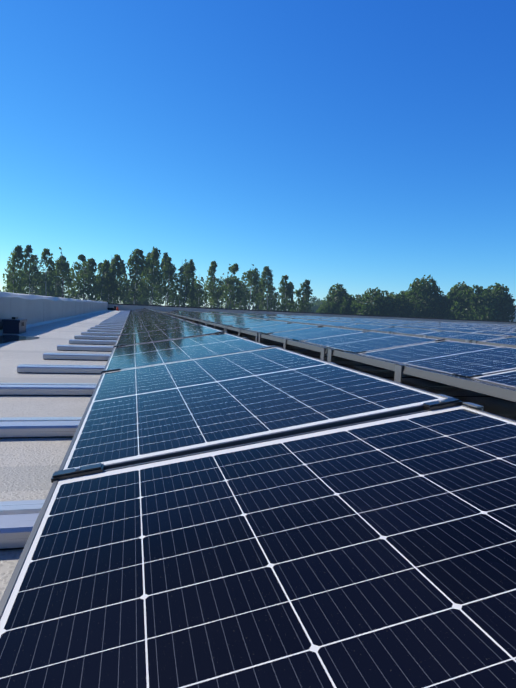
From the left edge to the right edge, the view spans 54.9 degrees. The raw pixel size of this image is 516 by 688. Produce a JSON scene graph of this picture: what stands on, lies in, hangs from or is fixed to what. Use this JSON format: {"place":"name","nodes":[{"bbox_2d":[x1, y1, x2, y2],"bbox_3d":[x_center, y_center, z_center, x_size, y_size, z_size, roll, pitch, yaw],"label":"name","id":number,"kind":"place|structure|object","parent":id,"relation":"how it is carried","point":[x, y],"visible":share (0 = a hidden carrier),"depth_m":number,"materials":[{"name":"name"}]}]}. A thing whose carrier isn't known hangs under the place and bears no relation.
{"place":"outdoors","nodes":[
{"label":"outdoors","id":0,"kind":"place"},
{"bbox_2d":[0,310,515,599],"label":"roof","id":1,"kind":"structure","parent":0,"point":[29,467],"depth_m":2.58,"materials":[{"name":"grey concrete"}]},
{"bbox_2d":[2,317,26,333],"bbox_3d":[-3.704,-0.292,7.573,0.244,0.242,0.530,2,4,-14],"label":"hvac unit","id":2,"kind":"object","parent":1,"relation":"on","point":[14,325],"visible":1,"depth_m":7.34,"materials":[{"name":"black metal"}]},
{"bbox_2d":[0,335,38,342],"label":"puddle","id":3,"kind":"object","parent":1,"relation":"on","point":[5,338],"visible":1,"depth_m":6.55,"materials":[{"name":"grey liquid"}]},
{"bbox_2d":[0,292,107,333],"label":"parapet wall","id":4,"kind":"structure","parent":1,"relation":"on","point":[35,310],"depth_m":10.82,"materials":[{"name":"grey concrete"}]},
{"bbox_2d":[0,311,515,549],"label":"mounting rails","id":5,"kind":"object","parent":1,"relation":"on","point":[18,519],"visible":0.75,"depth_m":2.74,"materials":[{"name":"silver metal"}]},
{"bbox_2d":[149,309,515,410],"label":"panel support posts","id":6,"kind":"object","parent":5,"relation":"on","point":[398,373],"visible":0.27,"depth_m":3.21,"materials":[{"name":"silver metal"}]},
{"bbox_2d":[0,308,515,687],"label":"solar panel row","id":7,"kind":"object","parent":6,"relation":"on","point":[379,553],"visible":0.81,"depth_m":0.75,"materials":[{"name":"blue"}]},
{"bbox_2d":[51,308,515,482],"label":"panel clamps","id":8,"kind":"object","parent":6,"relation":"on","point":[99,467],"visible":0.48,"depth_m":1.32,"materials":[{"name":"black"}]},
{"bbox_2d":[152,309,515,401],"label":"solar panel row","id":9,"kind":"object","parent":6,"relation":"on","point":[495,390],"visible":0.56,"depth_m":2.40,"materials":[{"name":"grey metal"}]},
{"bbox_2d":[165,310,515,388],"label":"solar panel row","id":10,"kind":"object","parent":6,"relation":"on","point":[493,364],"visible":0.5,"depth_m":5.09,"materials":[{"name":"blue"}]},
{"bbox_2d":[186,310,515,347],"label":"solar panel row","id":11,"kind":"object","parent":6,"relation":"on","point":[478,342],"visible":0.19,"depth_m":6.66,"materials":[{"name":"blue"}]},
{"bbox_2d":[207,311,515,344],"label":"solar panel row","id":12,"kind":"object","parent":6,"relation":"on","point":[499,339],"visible":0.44,"depth_m":10.00,"materials":[{"name":"blue"}]},
{"bbox_2d":[216,311,512,336],"bbox_3d":[2.365,-0.738,17.347,1.031,0.217,40.805,2,4,-14],"label":"solar panel row","id":13,"kind":"object","parent":6,"relation":"on","point":[395,326],"visible":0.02,"depth_m":11.20,"materials":[{"name":"blue"}]},
{"bbox_2d":[241,313,515,335],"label":"solar panel row","id":14,"kind":"object","parent":6,"relation":"on","point":[461,330],"visible":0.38,"depth_m":14.22,"materials":[{"name":"blue"}]},
{"bbox_2d":[255,313,507,331],"bbox_3d":[4.702,-0.670,17.941,1.030,0.215,40.805,2,4,-14],"label":"solar panel row","id":15,"kind":"object","parent":6,"relation":"on","point":[393,323],"visible":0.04,"depth_m":16.49,"materials":[{"name":"blue"}]},
{"bbox_2d":[271,314,515,331],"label":"solar panel row","id":16,"kind":"object","parent":6,"relation":"on","point":[413,324],"visible":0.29,"depth_m":18.25,"materials":[{"name":"blue"}]},
{"bbox_2d":[282,314,508,329],"bbox_3d":[7.040,-0.602,18.535,1.031,0.216,40.805,2,4,-14],"label":"solar panel row","id":17,"kind":"object","parent":6,"relation":"on","point":[416,323],"visible":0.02,"depth_m":19.53,"materials":[{"name":"blue"}]},
{"bbox_2d":[303,315,515,329],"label":"solar panel row","id":18,"kind":"object","parent":6,"relation":"on","point":[427,323],"visible":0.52,"depth_m":21.50,"materials":[{"name":"blue"}]},
{"bbox_2d":[341,317,515,328],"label":"solar panel row","id":19,"kind":"object","parent":6,"relation":"on","point":[436,323],"visible":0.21,"depth_m":25.36,"materials":[{"name":"blue"}]},
{"bbox_2d":[365,318,515,327],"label":"solar panel row","id":20,"kind":"object","parent":6,"relation":"on","point":[438,322],"visible":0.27,"depth_m":29.73,"materials":[{"name":"blue"}]},
{"bbox_2d":[390,319,515,326],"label":"solar panel row","id":21,"kind":"object","parent":6,"relation":"on","point":[460,323],"visible":0.19,"depth_m":31.23,"materials":[{"name":"blue"}]},
{"bbox_2d":[108,303,515,324],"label":"parapet","id":22,"kind":"structure","parent":1,"relation":"on","point":[125,307],"depth_m":42.77,"materials":[{"name":"grey concrete"}]},
{"bbox_2d":[0,0,515,309],"label":"sky","id":23,"kind":"structure","parent":0,"point":[359,145],"materials":[{"name":"blue"}]},
{"label":"ground","id":24,"kind":"structure","parent":0,"visible":0},
{"bbox_2d":[2,245,29,293],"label":"tree","id":25,"kind":"object","parent":24,"relation":"on","point":[17,255],"visible":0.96,"depth_m":88.81,"materials":[{"name":"green plant"}]},
{"bbox_2d":[5,264,28,293],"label":"tree","id":26,"kind":"object","parent":24,"relation":"on","point":[16,282],"visible":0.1,"depth_m":103.82,"materials":[{"name":"green plant"}]},
{"bbox_2d":[14,245,46,293],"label":"tree","id":27,"kind":"object","parent":24,"relation":"on","point":[28,249],"visible":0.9,"depth_m":95.00,"materials":[{"name":"green plant"}]},
{"bbox_2d":[19,255,45,294],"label":"tree","id":28,"kind":"object","parent":24,"relation":"on","point":[37,261],"visible":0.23,"depth_m":114.17,"materials":[{"name":"green plant"}]},
{"bbox_2d":[31,248,59,295],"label":"tree","id":29,"kind":"object","parent":24,"relation":"on","point":[45,254],"visible":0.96,"depth_m":93.82,"materials":[{"name":"green plant"}]},
{"bbox_2d":[39,270,61,296],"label":"tree","id":30,"kind":"object","parent":24,"relation":"on","point":[52,291],"visible":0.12,"depth_m":110.20,"materials":[{"name":"green plant"}]},
{"bbox_2d":[45,277,63,296],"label":"tree","id":31,"kind":"object","parent":24,"relation":"on","point":[58,282],"visible":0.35,"depth_m":110.13,"materials":[{"name":"green plant"}]},
{"bbox_2d":[51,247,72,297],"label":"tree","id":32,"kind":"object","parent":24,"relation":"on","point":[60,263],"visible":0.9,"depth_m":98.76,"materials":[{"name":"green plant"}]},
{"bbox_2d":[54,254,75,298],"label":"tree","id":33,"kind":"object","parent":24,"relation":"on","point":[63,258],"visible":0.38,"depth_m":115.81,"materials":[{"name":"green plant"}]},
{"bbox_2d":[64,280,77,298],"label":"tree","id":34,"kind":"object","parent":24,"relation":"on","point":[71,293],"visible":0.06,"depth_m":128.45,"materials":[{"name":"green plant"}]},
{"bbox_2d":[60,254,92,299],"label":"tree","id":35,"kind":"object","parent":24,"relation":"on","point":[82,257],"visible":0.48,"depth_m":109.51,"materials":[{"name":"green plant"}]},
{"bbox_2d":[68,258,96,299],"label":"tree","id":36,"kind":"object","parent":24,"relation":"on","point":[90,263],"visible":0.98,"depth_m":94.80,"materials":[{"name":"green plant"}]},
{"bbox_2d":[80,267,100,300],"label":"tree","id":37,"kind":"object","parent":24,"relation":"on","point":[94,298],"visible":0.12,"depth_m":109.12,"materials":[{"name":"green plant"}]},
{"bbox_2d":[95,262,103,298],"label":"tree","id":38,"kind":"object","parent":24,"relation":"on","point":[99,265],"visible":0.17,"depth_m":114.68,"materials":[{"name":"green plant"}]},
{"bbox_2d":[89,259,113,302],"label":"tree","id":39,"kind":"object","parent":24,"relation":"on","point":[100,279],"visible":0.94,"depth_m":93.95,"materials":[{"name":"green plant"}]},
{"bbox_2d":[95,272,119,302],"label":"tree","id":40,"kind":"object","parent":24,"relation":"on","point":[114,285],"visible":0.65,"depth_m":94.75,"materials":[{"name":"green plant"}]},
{"bbox_2d":[100,254,126,302],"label":"tree","id":41,"kind":"object","parent":24,"relation":"on","point":[114,263],"visible":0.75,"depth_m":96.98,"materials":[{"name":"green plant"}]},
{"bbox_2d":[109,276,123,303],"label":"tree","id":42,"kind":"object","parent":24,"relation":"on","point":[119,282],"visible":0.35,"depth_m":115.56,"materials":[{"name":"green plant"}]},
{"bbox_2d":[114,259,128,303],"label":"tree","id":43,"kind":"object","parent":24,"relation":"on","point":[123,269],"visible":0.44,"depth_m":117.56,"materials":[{"name":"green plant"}]},
{"bbox_2d":[121,284,132,303],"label":"tree","id":44,"kind":"object","parent":24,"relation":"on","point":[126,296],"visible":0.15,"depth_m":132.72,"materials":[{"name":"green plant"}]},
{"bbox_2d":[120,249,152,303],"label":"tree","id":45,"kind":"object","parent":24,"relation":"on","point":[136,256],"visible":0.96,"depth_m":97.01,"materials":[{"name":"green plant"}]},
{"bbox_2d":[130,279,142,304],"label":"tree","id":46,"kind":"object","parent":24,"relation":"on","point":[135,295],"visible":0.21,"depth_m":115.56,"materials":[{"name":"green plant"}]},
{"bbox_2d":[124,261,150,304],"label":"tree","id":47,"kind":"object","parent":24,"relation":"on","point":[138,272],"visible":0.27,"depth_m":115.80,"materials":[{"name":"green plant"}]},
{"bbox_2d":[138,268,158,304],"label":"tree","id":48,"kind":"object","parent":24,"relation":"on","point":[148,297],"depth_m":126.46,"materials":[{"name":"green plant"}]},
{"bbox_2d":[138,252,164,304],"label":"tree","id":49,"kind":"object","parent":24,"relation":"on","point":[146,257],"visible":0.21,"depth_m":121.34,"materials":[{"name":"green plant"}]},
{"bbox_2d":[139,246,168,304],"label":"tree","id":50,"kind":"object","parent":24,"relation":"on","point":[154,255],"visible":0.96,"depth_m":98.16,"materials":[{"name":"green plant"}]},
{"bbox_2d":[153,272,168,304],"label":"tree","id":51,"kind":"object","parent":24,"relation":"on","point":[160,299],"visible":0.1,"depth_m":139.19,"materials":[{"name":"green plant"}]},
{"bbox_2d":[153,253,177,305],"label":"tree","id":52,"kind":"object","parent":24,"relation":"on","point":[165,257],"visible":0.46,"depth_m":120.89,"materials":[{"name":"green plant"}]},
{"bbox_2d":[155,257,179,305],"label":"tree","id":53,"kind":"object","parent":24,"relation":"on","point":[170,275],"visible":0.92,"depth_m":100.38,"materials":[{"name":"green plant"}]},
{"bbox_2d":[166,286,182,305],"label":"tree","id":54,"kind":"object","parent":24,"relation":"on","point":[169,304],"visible":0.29,"depth_m":135.12,"materials":[{"name":"green plant"}]},
{"bbox_2d":[172,259,191,305],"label":"tree","id":55,"kind":"object","parent":24,"relation":"on","point":[181,270],"visible":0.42,"depth_m":118.75,"materials":[{"name":"green plant"}]},
{"bbox_2d":[174,259,196,306],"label":"tree","id":56,"kind":"object","parent":24,"relation":"on","point":[188,270],"visible":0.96,"depth_m":97.11,"materials":[{"name":"green plant"}]},
{"bbox_2d":[186,289,197,306],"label":"tree","id":57,"kind":"object","parent":24,"relation":"on","point":[192,299],"visible":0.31,"depth_m":103.05,"materials":[{"name":"green plant"}]},
{"bbox_2d":[188,262,203,304],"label":"tree","id":58,"kind":"object","parent":24,"relation":"on","point":[190,279],"visible":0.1,"depth_m":121.52,"materials":[{"name":"green plant"}]},
{"bbox_2d":[191,274,207,306],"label":"tree","id":59,"kind":"object","parent":24,"relation":"on","point":[198,294],"visible":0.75,"depth_m":101.79,"materials":[{"name":"green plant"}]},
{"bbox_2d":[201,288,208,307],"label":"tree","id":60,"kind":"object","parent":24,"relation":"on","point":[205,304],"visible":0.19,"depth_m":159.97,"materials":[{"name":"green plant"}]},
{"bbox_2d":[201,275,223,307],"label":"tree","id":61,"kind":"object","parent":24,"relation":"on","point":[210,279],"visible":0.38,"depth_m":122.65,"materials":[{"name":"green plant"}]},
{"bbox_2d":[203,261,223,307],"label":"tree","id":62,"kind":"object","parent":24,"relation":"on","point":[211,273],"visible":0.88,"depth_m":107.91,"materials":[{"name":"green plant"}]},
{"bbox_2d":[211,284,223,307],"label":"tree","id":63,"kind":"object","parent":24,"relation":"on","point":[219,291],"visible":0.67,"depth_m":107.29,"materials":[{"name":"green plant"}]},
{"bbox_2d":[216,264,235,307],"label":"tree","id":64,"kind":"object","parent":24,"relation":"on","point":[223,279],"visible":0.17,"depth_m":115.98,"materials":[{"name":"green plant"}]},
{"bbox_2d":[219,278,233,308],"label":"tree","id":65,"kind":"object","parent":24,"relation":"on","point":[227,298],"visible":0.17,"depth_m":141.39,"materials":[{"name":"green plant"}]},
{"bbox_2d":[214,263,246,308],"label":"tree","id":66,"kind":"object","parent":24,"relation":"on","point":[234,268],"visible":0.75,"depth_m":101.04,"materials":[{"name":"green plant"}]},
{"bbox_2d":[220,280,246,308],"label":"tree","id":67,"kind":"object","parent":24,"relation":"on","point":[236,295],"visible":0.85,"depth_m":100.14,"materials":[{"name":"green plant"}]},
{"bbox_2d":[225,272,251,305],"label":"tree","id":68,"kind":"object","parent":24,"relation":"on","point":[243,282],"visible":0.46,"depth_m":122.63,"materials":[{"name":"green plant"}]},
{"bbox_2d":[240,298,254,308],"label":"tree","id":69,"kind":"object","parent":24,"relation":"on","point":[246,305],"visible":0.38,"depth_m":122.64,"materials":[{"name":"green plant"}]},
{"bbox_2d":[243,264,262,309],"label":"tree","id":70,"kind":"object","parent":24,"relation":"on","point":[254,279],"visible":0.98,"depth_m":102.68,"materials":[{"name":"green plant"}]},
{"bbox_2d":[246,270,262,309],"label":"tree","id":71,"kind":"object","parent":24,"relation":"on","point":[251,301],"visible":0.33,"depth_m":119.18,"materials":[{"name":"green plant"}]},
{"bbox_2d":[251,286,262,309],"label":"tree","id":72,"kind":"object","parent":24,"relation":"on","point":[256,307],"visible":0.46,"depth_m":119.64,"materials":[{"name":"green plant"}]},
{"bbox_2d":[256,266,278,309],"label":"tree","id":73,"kind":"object","parent":24,"relation":"on","point":[268,275],"visible":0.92,"depth_m":108.75,"materials":[{"name":"green plant"}]},
{"bbox_2d":[261,284,279,310],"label":"tree","id":74,"kind":"object","parent":24,"relation":"on","point":[276,306],"visible":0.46,"depth_m":123.73,"materials":[{"name":"green plant"}]},
{"bbox_2d":[272,275,295,311],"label":"tree","id":75,"kind":"object","parent":24,"relation":"on","point":[286,291],"visible":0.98,"depth_m":96.93,"materials":[{"name":"green plant"}]},
{"bbox_2d":[280,281,299,311],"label":"tree","id":76,"kind":"object","parent":24,"relation":"on","point":[292,285],"visible":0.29,"depth_m":122.37,"materials":[{"name":"green plant"}]},
{"bbox_2d":[287,290,309,311],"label":"tree","id":77,"kind":"object","parent":24,"relation":"on","point":[298,293],"visible":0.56,"depth_m":100.82,"materials":[{"name":"green plant"}]},
{"bbox_2d":[292,279,313,311],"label":"tree","id":78,"kind":"object","parent":24,"relation":"on","point":[305,287],"visible":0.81,"depth_m":101.43,"materials":[{"name":"green plant"}]},
{"bbox_2d":[299,291,309,311],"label":"tree","id":79,"kind":"object","parent":24,"relation":"on","point":[305,301],"visible":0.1,"depth_m":116.50,"materials":[{"name":"green plant"}]},
{"bbox_2d":[307,302,319,312],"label":"tree","id":80,"kind":"object","parent":24,"relation":"on","point":[314,307],"visible":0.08,"depth_m":236.50,"materials":[{"name":"green plant"}]},
{"bbox_2d":[309,296,322,305],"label":"tree","id":81,"kind":"object","parent":24,"relation":"on","point":[314,299],"visible":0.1,"depth_m":255.94,"materials":[{"name":"green plant"}]},
{"bbox_2d":[316,283,349,313],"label":"broadleaf","id":82,"kind":"object","parent":24,"relation":"on","point":[338,293],"visible":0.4,"depth_m":108.00,"materials":[{"name":"green plant"}]},
{"bbox_2d":[334,294,366,313],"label":"broadleaf","id":83,"kind":"object","parent":24,"relation":"on","point":[346,307],"visible":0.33,"depth_m":105.19,"materials":[{"name":"green plant"}]},
{"bbox_2d":[353,287,397,315],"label":"broadleaf","id":84,"kind":"object","parent":24,"relation":"on","point":[377,302],"visible":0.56,"depth_m":100.27,"materials":[{"name":"green plant"}]},
{"bbox_2d":[386,292,411,316],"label":"broadleaf","id":85,"kind":"object","parent":24,"relation":"on","point":[400,301],"visible":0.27,"depth_m":104.36,"materials":[{"name":"green plant"}]},
{"bbox_2d":[400,274,450,318],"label":"broadleaf","id":86,"kind":"object","parent":24,"relation":"on","point":[427,299],"visible":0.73,"depth_m":103.52,"materials":[{"name":"green plant"}]},
{"bbox_2d":[443,281,501,320],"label":"broadleaf","id":87,"kind":"object","parent":24,"relation":"on","point":[463,297],"visible":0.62,"depth_m":99.02,"materials":[{"name":"green plant"}]},
{"bbox_2d":[482,282,515,321],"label":"broadleaf","id":88,"kind":"object","parent":24,"relation":"on","point":[506,302],"visible":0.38,"depth_m":100.84,"materials":[{"name":"green plant"}]}
]}

